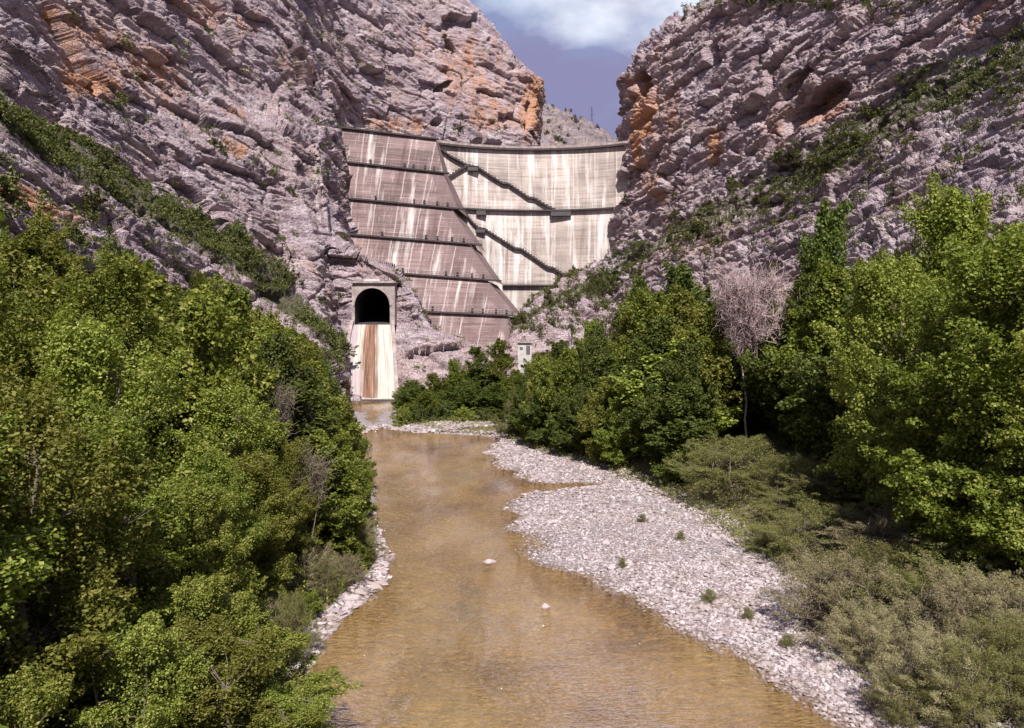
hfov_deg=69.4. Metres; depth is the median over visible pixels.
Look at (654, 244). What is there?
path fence
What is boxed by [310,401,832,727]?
river
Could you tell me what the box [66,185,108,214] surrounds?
cliff shrub
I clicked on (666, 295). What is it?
broadleaf tree
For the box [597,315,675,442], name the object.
broadleaf tree
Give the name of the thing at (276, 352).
broadleaf tree
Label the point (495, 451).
gravel
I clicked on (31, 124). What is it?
scrub
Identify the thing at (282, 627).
waterside bush
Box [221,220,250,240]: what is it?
cliff shrub
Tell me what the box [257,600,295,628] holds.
waterside bush
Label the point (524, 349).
concrete hut
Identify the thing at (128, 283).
broadleaf tree
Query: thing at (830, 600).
streamside bush
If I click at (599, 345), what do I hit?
broadleaf tree
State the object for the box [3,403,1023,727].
ground
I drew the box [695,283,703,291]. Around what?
broadleaf tree
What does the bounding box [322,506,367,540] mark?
streamside bush
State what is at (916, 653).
streamside bush
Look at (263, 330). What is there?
broadleaf tree
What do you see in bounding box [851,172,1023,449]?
broadleaf tree
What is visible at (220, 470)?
broadleaf tree
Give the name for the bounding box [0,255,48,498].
broadleaf tree
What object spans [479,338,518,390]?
broadleaf tree
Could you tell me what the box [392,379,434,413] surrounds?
broadleaf tree
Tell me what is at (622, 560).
gravel tuft
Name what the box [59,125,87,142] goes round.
cliff shrub
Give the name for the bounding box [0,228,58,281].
broadleaf tree
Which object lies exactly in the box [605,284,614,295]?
cliff shrub
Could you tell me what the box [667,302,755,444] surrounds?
broadleaf tree
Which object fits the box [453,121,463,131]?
cliff shrub
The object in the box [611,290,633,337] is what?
broadleaf tree
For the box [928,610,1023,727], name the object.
streamside bush
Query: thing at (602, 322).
cliff shrub
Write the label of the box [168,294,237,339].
broadleaf tree
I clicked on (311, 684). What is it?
riverside bush
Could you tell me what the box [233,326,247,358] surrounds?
broadleaf tree
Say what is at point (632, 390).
broadleaf tree
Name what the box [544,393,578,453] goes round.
broadleaf tree
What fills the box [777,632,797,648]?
gravel tuft
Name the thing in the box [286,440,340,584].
bare sapling
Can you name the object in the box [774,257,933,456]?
broadleaf tree
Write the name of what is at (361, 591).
bank rock
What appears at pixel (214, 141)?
cliff shrub
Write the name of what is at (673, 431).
broadleaf tree
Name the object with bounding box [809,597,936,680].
streamside bush
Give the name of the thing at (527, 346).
door
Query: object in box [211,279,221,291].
cliff shrub
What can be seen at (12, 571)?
broadleaf tree
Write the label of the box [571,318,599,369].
broadleaf tree
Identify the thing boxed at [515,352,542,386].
broadleaf tree
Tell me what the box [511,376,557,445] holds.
broadleaf tree
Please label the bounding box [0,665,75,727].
riverside tree
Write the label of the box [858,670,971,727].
streamside bush
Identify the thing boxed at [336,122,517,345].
stepped dam
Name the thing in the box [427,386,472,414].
broadleaf tree
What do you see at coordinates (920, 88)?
cliff shrub
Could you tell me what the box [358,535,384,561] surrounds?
waterside bush
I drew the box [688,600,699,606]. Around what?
bar rock
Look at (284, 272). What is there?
cliff shrub
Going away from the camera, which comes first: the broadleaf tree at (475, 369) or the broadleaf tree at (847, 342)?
the broadleaf tree at (847, 342)
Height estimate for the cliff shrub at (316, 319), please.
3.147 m
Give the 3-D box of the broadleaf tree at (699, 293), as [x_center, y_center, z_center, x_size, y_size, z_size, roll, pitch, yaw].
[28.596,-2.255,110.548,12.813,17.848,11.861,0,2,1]
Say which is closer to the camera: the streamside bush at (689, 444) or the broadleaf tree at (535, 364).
the streamside bush at (689, 444)
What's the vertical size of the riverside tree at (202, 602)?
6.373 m
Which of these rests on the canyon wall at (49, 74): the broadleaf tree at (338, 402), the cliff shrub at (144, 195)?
the cliff shrub at (144, 195)
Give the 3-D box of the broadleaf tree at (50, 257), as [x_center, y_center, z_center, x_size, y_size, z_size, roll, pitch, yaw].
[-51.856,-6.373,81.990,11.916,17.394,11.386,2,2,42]
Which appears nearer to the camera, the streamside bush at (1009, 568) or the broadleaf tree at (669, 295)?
the streamside bush at (1009, 568)
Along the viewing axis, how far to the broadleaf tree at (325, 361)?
138.40 m
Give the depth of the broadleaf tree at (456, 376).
149.17 m
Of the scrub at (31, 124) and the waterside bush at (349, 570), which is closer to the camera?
the waterside bush at (349, 570)
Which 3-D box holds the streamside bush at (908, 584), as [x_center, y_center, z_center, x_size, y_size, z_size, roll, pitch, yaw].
[19.271,11.780,36.654,6.206,3.746,6.609,1,2,17]
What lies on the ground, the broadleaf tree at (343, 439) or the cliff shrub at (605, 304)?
the broadleaf tree at (343, 439)
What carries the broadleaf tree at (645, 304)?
on the ground
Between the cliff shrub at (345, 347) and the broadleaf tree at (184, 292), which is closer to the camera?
the broadleaf tree at (184, 292)
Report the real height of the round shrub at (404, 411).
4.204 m
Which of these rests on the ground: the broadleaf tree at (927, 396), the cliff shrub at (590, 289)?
the broadleaf tree at (927, 396)
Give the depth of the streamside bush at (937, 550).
37.57 m
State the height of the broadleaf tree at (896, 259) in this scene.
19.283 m
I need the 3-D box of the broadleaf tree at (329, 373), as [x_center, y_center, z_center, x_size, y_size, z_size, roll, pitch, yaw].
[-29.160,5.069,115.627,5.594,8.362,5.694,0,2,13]
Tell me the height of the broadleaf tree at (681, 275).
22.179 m
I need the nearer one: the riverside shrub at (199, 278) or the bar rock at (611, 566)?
the bar rock at (611, 566)
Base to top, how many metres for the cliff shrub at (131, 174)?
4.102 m
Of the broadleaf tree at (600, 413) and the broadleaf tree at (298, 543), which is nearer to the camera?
the broadleaf tree at (298, 543)
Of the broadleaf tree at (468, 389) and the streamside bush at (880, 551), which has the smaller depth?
the streamside bush at (880, 551)
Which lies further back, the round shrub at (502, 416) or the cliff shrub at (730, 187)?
the cliff shrub at (730, 187)
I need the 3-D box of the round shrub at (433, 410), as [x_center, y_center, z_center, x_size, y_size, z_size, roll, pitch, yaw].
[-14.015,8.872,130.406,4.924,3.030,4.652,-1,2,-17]
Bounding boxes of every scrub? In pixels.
[0,0,542,393]
[508,0,1023,355]
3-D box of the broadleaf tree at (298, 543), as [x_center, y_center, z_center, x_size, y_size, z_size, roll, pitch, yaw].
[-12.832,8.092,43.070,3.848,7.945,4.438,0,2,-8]
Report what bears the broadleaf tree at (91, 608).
on the ground
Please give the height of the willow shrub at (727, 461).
5.414 m
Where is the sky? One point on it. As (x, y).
(579, 49)
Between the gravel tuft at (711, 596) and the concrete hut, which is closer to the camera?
the gravel tuft at (711, 596)
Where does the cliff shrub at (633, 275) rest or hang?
on the canyon wall at (719, 74)
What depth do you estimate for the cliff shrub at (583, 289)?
246.89 m
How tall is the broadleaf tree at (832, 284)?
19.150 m
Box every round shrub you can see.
[388,405,412,426]
[404,403,434,424]
[421,406,445,421]
[433,401,459,420]
[450,405,480,420]
[475,408,496,421]
[487,411,507,423]
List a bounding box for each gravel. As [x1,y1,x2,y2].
[283,558,1023,727]
[358,419,794,569]
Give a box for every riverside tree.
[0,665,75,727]
[65,610,214,727]
[129,573,274,727]
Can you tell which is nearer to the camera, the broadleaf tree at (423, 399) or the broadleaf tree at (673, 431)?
the broadleaf tree at (673, 431)
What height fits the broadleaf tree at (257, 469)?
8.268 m
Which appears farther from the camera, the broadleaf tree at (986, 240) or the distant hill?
the distant hill
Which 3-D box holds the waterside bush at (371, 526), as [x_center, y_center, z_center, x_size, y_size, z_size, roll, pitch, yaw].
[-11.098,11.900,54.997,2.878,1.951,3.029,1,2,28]
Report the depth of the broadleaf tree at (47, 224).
91.50 m
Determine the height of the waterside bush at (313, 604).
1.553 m
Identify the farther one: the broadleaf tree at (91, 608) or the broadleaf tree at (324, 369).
the broadleaf tree at (324, 369)
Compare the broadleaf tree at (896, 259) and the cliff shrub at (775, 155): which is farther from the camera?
the cliff shrub at (775, 155)
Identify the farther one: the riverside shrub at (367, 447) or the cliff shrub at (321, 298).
the cliff shrub at (321, 298)
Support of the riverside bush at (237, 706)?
on the ground
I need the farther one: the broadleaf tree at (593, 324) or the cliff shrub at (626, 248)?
the cliff shrub at (626, 248)
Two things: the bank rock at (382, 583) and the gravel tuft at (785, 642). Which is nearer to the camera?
the gravel tuft at (785, 642)
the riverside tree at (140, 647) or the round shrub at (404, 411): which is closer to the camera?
the riverside tree at (140, 647)
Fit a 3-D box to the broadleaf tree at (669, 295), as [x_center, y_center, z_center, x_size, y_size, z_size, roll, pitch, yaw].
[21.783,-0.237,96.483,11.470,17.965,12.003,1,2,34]
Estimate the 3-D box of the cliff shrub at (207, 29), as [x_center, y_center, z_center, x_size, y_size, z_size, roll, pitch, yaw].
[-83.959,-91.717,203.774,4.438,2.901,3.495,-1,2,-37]
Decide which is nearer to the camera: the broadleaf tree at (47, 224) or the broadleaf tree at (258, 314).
the broadleaf tree at (47, 224)
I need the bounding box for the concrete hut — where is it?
[516,342,532,374]
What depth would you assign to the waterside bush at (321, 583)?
41.59 m
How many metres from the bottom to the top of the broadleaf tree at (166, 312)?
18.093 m
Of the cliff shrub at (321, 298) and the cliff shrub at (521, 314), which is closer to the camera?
the cliff shrub at (321, 298)
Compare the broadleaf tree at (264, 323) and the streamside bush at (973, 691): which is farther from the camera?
the broadleaf tree at (264, 323)
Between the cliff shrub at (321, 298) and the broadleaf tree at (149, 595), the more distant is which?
the cliff shrub at (321, 298)
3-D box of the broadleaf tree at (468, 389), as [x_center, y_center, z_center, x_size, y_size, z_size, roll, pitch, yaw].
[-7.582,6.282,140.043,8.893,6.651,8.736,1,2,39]
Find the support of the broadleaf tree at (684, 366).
on the ground
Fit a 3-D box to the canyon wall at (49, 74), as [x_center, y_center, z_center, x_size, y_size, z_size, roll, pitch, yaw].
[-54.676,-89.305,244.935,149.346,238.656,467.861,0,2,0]
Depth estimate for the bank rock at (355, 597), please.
42.13 m
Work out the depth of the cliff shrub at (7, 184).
93.79 m
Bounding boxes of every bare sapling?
[262,363,302,451]
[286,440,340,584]
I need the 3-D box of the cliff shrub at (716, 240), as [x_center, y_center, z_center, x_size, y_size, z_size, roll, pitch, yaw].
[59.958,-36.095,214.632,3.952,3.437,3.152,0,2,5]
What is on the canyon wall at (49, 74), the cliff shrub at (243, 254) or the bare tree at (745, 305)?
the cliff shrub at (243, 254)
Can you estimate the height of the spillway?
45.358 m
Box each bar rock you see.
[559,510,568,513]
[607,564,615,569]
[624,561,632,565]
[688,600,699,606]
[698,604,710,610]
[712,599,722,604]
[786,658,798,663]
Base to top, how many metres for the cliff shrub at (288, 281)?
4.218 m
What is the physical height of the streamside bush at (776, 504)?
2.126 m
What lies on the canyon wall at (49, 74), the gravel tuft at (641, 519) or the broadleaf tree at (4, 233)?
the broadleaf tree at (4, 233)
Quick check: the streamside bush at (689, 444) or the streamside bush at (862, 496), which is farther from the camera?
the streamside bush at (689, 444)
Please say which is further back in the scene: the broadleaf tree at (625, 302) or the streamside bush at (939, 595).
the broadleaf tree at (625, 302)
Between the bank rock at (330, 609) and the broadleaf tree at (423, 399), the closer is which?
the bank rock at (330, 609)
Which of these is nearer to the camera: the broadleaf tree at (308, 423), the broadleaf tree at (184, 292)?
the broadleaf tree at (308, 423)
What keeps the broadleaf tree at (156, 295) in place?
on the ground
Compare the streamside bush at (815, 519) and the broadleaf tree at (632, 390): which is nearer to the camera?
the streamside bush at (815, 519)
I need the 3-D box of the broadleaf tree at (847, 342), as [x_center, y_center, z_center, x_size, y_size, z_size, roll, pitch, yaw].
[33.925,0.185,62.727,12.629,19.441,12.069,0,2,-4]
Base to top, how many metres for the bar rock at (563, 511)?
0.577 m
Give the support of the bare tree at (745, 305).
on the ground
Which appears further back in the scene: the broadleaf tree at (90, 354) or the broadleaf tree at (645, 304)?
the broadleaf tree at (645, 304)
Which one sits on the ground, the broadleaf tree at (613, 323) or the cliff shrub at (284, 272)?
the broadleaf tree at (613, 323)
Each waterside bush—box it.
[255,619,312,652]
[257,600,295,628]
[289,589,326,621]
[293,559,348,600]
[329,550,371,586]
[337,541,373,567]
[349,518,380,541]
[350,513,377,535]
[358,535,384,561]
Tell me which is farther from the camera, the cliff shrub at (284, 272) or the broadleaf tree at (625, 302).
the cliff shrub at (284, 272)
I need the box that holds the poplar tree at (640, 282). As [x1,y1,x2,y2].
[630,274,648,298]
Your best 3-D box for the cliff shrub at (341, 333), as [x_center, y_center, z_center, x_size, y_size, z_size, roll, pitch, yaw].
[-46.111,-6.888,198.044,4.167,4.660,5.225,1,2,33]
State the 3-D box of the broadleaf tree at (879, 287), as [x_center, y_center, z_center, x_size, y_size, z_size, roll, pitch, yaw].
[25.231,1.629,49.523,11.612,19.283,10.070,-1,2,-40]
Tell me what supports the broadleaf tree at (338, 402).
on the ground
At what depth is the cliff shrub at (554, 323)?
232.55 m
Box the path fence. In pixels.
[551,202,737,310]
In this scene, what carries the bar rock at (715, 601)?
on the ground
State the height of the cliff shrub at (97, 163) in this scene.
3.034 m
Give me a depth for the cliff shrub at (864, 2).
187.93 m
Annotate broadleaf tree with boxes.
[0,205,12,241]
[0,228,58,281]
[0,239,66,396]
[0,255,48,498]
[0,263,48,510]
[0,363,170,727]
[0,408,69,727]
[4,303,215,597]
[5,254,66,381]
[11,241,194,511]
[13,248,195,482]
[14,403,217,667]
[23,208,74,264]
[32,226,88,284]
[33,258,199,431]
[56,251,98,281]
[123,475,268,643]
[133,273,288,521]
[151,270,193,420]
[159,375,294,534]
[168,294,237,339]
[169,287,234,339]
[181,447,271,619]
[188,280,276,395]
[196,448,309,596]
[229,331,340,459]
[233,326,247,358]
[240,304,271,334]
[243,321,273,361]
[248,306,262,321]
[254,308,291,341]
[256,377,351,509]
[260,334,320,379]
[264,437,324,564]
[286,328,298,336]
[287,428,368,558]
[290,333,317,361]
[292,361,356,440]
[294,333,333,376]
[308,350,333,374]
[315,413,360,515]
[316,383,366,445]
[323,370,341,393]
[326,376,340,394]
[328,379,361,445]
[348,450,375,518]
[390,385,408,409]
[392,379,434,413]
[402,391,439,416]
[419,372,452,401]
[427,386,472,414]
[441,358,474,388]
[454,380,491,412]
[464,346,494,393]
[472,382,512,412]
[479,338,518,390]
[497,369,519,399]
[507,372,532,429]
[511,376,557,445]
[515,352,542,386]
[515,352,562,415]
[515,390,537,441]
[532,346,589,435]
[540,339,569,360]
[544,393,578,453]
[549,340,564,366]
[557,382,598,455]
[570,334,621,398]
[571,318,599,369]
[572,329,585,346]
[575,324,617,384]
[576,378,619,462]
[579,354,626,429]
[584,293,656,367]
[592,389,639,468]
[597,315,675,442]
[597,325,743,443]
[606,293,638,363]
[609,286,666,371]
[610,292,636,340]
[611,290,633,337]
[615,363,671,464]
[632,339,723,453]
[634,284,738,363]
[642,381,714,480]
[655,289,674,317]
[657,293,711,322]
[660,260,726,331]
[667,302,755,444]
[694,290,708,309]
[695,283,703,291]
[723,329,747,355]
[724,361,761,435]
[735,270,850,423]
[735,272,818,452]
[741,335,781,428]
[761,198,853,354]
[762,259,856,464]
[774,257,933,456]
[781,288,791,315]
[809,247,953,518]
[825,253,938,362]
[831,247,943,467]
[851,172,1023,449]
[851,257,872,287]
[857,283,991,548]
[879,220,1023,577]
[905,230,1023,447]
[947,223,1023,489]
[948,256,1023,567]
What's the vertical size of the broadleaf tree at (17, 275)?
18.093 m
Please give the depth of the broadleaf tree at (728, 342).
97.38 m
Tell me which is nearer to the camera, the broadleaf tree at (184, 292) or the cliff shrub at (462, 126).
the broadleaf tree at (184, 292)
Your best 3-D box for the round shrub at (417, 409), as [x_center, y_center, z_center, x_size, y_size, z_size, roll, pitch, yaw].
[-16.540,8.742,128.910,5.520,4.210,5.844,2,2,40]
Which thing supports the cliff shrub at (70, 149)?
on the canyon wall at (49, 74)
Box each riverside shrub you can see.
[186,269,206,292]
[346,437,376,479]
[353,433,369,462]
[357,460,378,516]
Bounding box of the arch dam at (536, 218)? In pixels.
[436,140,630,316]
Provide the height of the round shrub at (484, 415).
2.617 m
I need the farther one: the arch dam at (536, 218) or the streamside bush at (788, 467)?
the arch dam at (536, 218)
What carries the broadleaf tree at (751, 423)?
on the ground
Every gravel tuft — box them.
[616,557,628,567]
[636,514,646,521]
[673,530,685,539]
[701,588,720,602]
[739,606,755,620]
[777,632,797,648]
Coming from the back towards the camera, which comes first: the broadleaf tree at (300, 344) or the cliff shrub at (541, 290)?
the cliff shrub at (541, 290)
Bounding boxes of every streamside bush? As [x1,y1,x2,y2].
[240,589,327,661]
[287,540,344,591]
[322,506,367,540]
[662,438,728,485]
[745,452,832,502]
[751,486,839,520]
[759,496,882,566]
[760,542,932,650]
[775,464,880,513]
[803,487,903,517]
[806,532,941,614]
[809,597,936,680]
[811,497,967,563]
[837,562,971,639]
[854,610,1002,727]
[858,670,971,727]
[864,553,1023,675]
[871,532,1023,609]
[904,634,1023,727]
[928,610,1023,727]
[933,562,1023,649]
[972,550,1023,575]
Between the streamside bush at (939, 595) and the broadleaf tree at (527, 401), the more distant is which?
the broadleaf tree at (527, 401)
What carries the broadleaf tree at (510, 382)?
on the ground
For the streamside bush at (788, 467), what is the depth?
57.80 m
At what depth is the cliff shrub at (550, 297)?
240.40 m
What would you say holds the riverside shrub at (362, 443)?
on the ground
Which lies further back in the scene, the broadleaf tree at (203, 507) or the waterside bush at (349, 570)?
the waterside bush at (349, 570)
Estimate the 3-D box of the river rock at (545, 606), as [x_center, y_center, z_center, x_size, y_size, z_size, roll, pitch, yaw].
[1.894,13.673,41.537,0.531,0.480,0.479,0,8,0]
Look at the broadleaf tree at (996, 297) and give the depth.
42.45 m
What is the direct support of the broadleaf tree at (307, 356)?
on the ground
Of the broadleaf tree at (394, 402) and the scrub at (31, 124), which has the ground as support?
the broadleaf tree at (394, 402)
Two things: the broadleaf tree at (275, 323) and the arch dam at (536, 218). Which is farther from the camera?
the arch dam at (536, 218)
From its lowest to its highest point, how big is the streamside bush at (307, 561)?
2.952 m
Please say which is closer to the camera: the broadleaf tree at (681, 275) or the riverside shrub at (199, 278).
the broadleaf tree at (681, 275)
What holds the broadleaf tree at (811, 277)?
on the ground
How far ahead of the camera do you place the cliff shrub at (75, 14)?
148.30 m
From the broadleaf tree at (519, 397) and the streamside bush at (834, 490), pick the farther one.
the broadleaf tree at (519, 397)
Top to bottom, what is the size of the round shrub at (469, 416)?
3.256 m
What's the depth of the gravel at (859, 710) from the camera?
38.48 m
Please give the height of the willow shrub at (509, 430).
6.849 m
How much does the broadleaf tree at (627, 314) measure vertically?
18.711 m
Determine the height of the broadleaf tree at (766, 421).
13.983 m
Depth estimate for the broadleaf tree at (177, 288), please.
56.72 m
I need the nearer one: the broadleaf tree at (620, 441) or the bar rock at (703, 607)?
the bar rock at (703, 607)
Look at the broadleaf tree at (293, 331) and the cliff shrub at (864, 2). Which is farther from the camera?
the cliff shrub at (864, 2)
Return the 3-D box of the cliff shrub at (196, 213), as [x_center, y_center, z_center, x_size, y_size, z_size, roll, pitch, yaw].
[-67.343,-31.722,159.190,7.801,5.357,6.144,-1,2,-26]
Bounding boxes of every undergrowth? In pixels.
[8,468,378,716]
[401,405,1023,727]
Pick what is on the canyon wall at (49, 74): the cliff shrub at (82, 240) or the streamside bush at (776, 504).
the cliff shrub at (82, 240)
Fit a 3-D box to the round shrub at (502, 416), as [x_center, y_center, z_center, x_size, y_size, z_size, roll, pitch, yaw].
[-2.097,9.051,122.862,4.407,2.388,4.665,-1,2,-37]
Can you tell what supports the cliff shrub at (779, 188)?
on the canyon wall at (719, 74)
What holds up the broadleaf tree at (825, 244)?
on the ground
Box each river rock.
[482,559,495,565]
[541,603,549,610]
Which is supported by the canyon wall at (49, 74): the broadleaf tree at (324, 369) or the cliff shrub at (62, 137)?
the cliff shrub at (62, 137)
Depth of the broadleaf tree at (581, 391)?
89.56 m
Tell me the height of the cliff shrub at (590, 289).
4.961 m
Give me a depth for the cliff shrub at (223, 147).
187.43 m
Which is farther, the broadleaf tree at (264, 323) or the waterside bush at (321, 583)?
the broadleaf tree at (264, 323)
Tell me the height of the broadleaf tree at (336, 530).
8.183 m
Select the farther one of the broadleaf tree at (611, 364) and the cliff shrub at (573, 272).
the cliff shrub at (573, 272)
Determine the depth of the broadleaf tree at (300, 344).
99.20 m
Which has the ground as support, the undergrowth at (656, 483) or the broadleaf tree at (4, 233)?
the undergrowth at (656, 483)
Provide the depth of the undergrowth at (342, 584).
41.96 m
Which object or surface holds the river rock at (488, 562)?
in the river
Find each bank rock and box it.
[326,607,339,613]
[345,594,360,600]
[354,587,367,596]
[370,582,383,591]
[377,580,389,586]
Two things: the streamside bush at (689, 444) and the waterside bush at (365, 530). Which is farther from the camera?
the streamside bush at (689, 444)
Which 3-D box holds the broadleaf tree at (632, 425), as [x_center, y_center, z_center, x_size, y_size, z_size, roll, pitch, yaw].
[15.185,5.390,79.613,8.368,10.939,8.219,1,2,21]
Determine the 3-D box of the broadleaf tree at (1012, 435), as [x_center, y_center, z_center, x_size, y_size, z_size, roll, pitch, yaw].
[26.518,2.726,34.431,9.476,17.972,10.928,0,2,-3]
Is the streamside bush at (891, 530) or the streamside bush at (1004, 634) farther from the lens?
the streamside bush at (891, 530)
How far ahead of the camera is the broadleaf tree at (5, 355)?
40.60 m
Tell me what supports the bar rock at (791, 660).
on the gravel at (859, 710)
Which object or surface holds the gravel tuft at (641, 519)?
on the gravel at (495, 451)
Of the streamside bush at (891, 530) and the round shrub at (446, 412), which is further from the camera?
the round shrub at (446, 412)
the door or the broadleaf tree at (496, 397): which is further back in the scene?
the door
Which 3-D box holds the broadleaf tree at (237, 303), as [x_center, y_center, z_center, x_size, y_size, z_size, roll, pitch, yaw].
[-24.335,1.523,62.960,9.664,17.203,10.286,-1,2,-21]
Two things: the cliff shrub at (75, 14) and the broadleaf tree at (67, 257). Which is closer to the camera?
the broadleaf tree at (67, 257)
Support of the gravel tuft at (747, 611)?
on the ground
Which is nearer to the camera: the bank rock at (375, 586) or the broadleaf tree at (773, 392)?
the bank rock at (375, 586)
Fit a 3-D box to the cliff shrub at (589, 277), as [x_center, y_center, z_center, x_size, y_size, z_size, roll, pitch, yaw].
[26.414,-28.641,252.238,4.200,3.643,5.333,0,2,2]
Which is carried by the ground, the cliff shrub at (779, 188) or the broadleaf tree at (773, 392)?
the broadleaf tree at (773, 392)
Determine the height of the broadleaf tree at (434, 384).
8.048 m
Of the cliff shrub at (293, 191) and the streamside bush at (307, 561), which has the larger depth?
the cliff shrub at (293, 191)
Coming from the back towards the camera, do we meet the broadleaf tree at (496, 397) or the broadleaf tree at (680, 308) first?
the broadleaf tree at (496, 397)
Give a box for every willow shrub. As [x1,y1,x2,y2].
[490,400,521,435]
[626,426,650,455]
[665,434,812,499]
[726,522,795,557]
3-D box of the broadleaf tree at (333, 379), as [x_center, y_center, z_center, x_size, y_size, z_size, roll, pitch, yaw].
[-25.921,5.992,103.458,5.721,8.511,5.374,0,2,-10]
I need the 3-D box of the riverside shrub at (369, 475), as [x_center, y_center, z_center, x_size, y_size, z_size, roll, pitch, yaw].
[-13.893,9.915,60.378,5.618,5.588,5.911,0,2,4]
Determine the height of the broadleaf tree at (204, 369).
16.858 m
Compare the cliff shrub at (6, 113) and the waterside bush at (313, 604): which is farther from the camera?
the cliff shrub at (6, 113)
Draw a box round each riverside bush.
[130,614,328,727]
[217,625,366,724]
[243,679,336,727]
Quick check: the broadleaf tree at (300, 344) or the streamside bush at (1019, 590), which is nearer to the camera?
the streamside bush at (1019, 590)
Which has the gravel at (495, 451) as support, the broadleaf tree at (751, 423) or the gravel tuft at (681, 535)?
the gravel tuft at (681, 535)
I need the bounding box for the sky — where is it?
[469,0,703,138]
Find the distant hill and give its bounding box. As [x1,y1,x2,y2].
[540,104,617,145]
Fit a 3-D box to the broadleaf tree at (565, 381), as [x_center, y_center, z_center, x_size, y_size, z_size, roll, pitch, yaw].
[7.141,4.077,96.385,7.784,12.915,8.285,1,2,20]
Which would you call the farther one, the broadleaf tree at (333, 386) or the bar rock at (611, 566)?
the broadleaf tree at (333, 386)
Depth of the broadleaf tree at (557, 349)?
119.20 m
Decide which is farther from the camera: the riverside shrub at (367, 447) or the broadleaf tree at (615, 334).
the broadleaf tree at (615, 334)
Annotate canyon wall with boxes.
[0,0,545,404]
[506,0,1023,355]
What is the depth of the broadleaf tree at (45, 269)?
65.91 m
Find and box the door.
[526,345,529,353]
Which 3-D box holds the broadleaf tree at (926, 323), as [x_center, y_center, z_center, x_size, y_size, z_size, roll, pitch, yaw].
[24.728,3.226,42.813,10.402,16.089,8.876,-1,2,-26]
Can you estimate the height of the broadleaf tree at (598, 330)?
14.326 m
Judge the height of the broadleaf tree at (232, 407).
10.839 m
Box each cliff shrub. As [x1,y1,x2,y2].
[0,100,16,122]
[0,165,47,213]
[48,122,72,146]
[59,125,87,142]
[61,142,78,155]
[64,8,79,19]
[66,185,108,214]
[71,227,86,243]
[83,158,101,170]
[95,143,121,171]
[125,169,142,185]
[141,190,157,205]
[188,205,218,225]
[200,26,215,35]
[206,137,221,147]
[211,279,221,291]
[218,142,227,153]
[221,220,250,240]
[234,246,261,265]
[279,262,292,280]
[280,275,293,287]
[287,186,298,196]
[289,268,304,284]
[312,314,322,323]
[313,293,327,302]
[337,340,358,356]
[338,330,347,339]
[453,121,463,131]
[513,308,528,322]
[536,285,548,294]
[544,288,561,303]
[550,318,560,327]
[568,264,578,275]
[579,283,587,292]
[585,275,594,281]
[586,281,596,292]
[600,319,607,326]
[601,299,606,310]
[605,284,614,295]
[620,247,630,256]
[629,271,638,281]
[711,234,720,244]
[725,175,738,191]
[766,147,783,162]
[771,186,783,204]
[818,147,831,159]
[860,0,873,7]
[907,82,927,98]
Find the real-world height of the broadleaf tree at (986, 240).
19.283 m
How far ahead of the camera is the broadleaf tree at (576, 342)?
138.74 m
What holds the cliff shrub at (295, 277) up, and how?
on the canyon wall at (49, 74)
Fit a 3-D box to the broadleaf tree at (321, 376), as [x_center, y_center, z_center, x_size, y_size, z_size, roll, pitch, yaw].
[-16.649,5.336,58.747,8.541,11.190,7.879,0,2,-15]
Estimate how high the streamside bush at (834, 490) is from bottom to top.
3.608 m
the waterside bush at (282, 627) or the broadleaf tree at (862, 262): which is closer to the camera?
the waterside bush at (282, 627)
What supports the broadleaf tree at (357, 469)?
on the ground
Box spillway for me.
[346,279,398,402]
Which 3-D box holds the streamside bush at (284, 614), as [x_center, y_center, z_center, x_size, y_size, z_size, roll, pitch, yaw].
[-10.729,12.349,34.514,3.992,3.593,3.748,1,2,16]
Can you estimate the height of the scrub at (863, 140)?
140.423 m
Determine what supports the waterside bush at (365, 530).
on the ground
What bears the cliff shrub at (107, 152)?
on the canyon wall at (49, 74)
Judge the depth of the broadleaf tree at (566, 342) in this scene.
149.94 m
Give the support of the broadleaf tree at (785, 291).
on the ground
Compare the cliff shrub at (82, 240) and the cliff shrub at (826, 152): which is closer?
the cliff shrub at (82, 240)
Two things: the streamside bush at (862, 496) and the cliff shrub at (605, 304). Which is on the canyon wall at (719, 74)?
the cliff shrub at (605, 304)
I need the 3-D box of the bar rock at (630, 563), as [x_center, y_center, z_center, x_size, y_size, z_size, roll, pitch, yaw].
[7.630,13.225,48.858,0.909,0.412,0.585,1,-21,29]
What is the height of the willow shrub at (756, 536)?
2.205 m
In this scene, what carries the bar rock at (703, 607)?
on the ground
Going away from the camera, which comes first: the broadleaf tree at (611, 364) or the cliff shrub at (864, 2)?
the broadleaf tree at (611, 364)
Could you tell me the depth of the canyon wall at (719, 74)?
202.56 m
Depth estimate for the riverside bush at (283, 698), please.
24.29 m
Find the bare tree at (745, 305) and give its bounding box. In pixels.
[706,250,799,446]
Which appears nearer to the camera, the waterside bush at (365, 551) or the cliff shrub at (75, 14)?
the waterside bush at (365, 551)

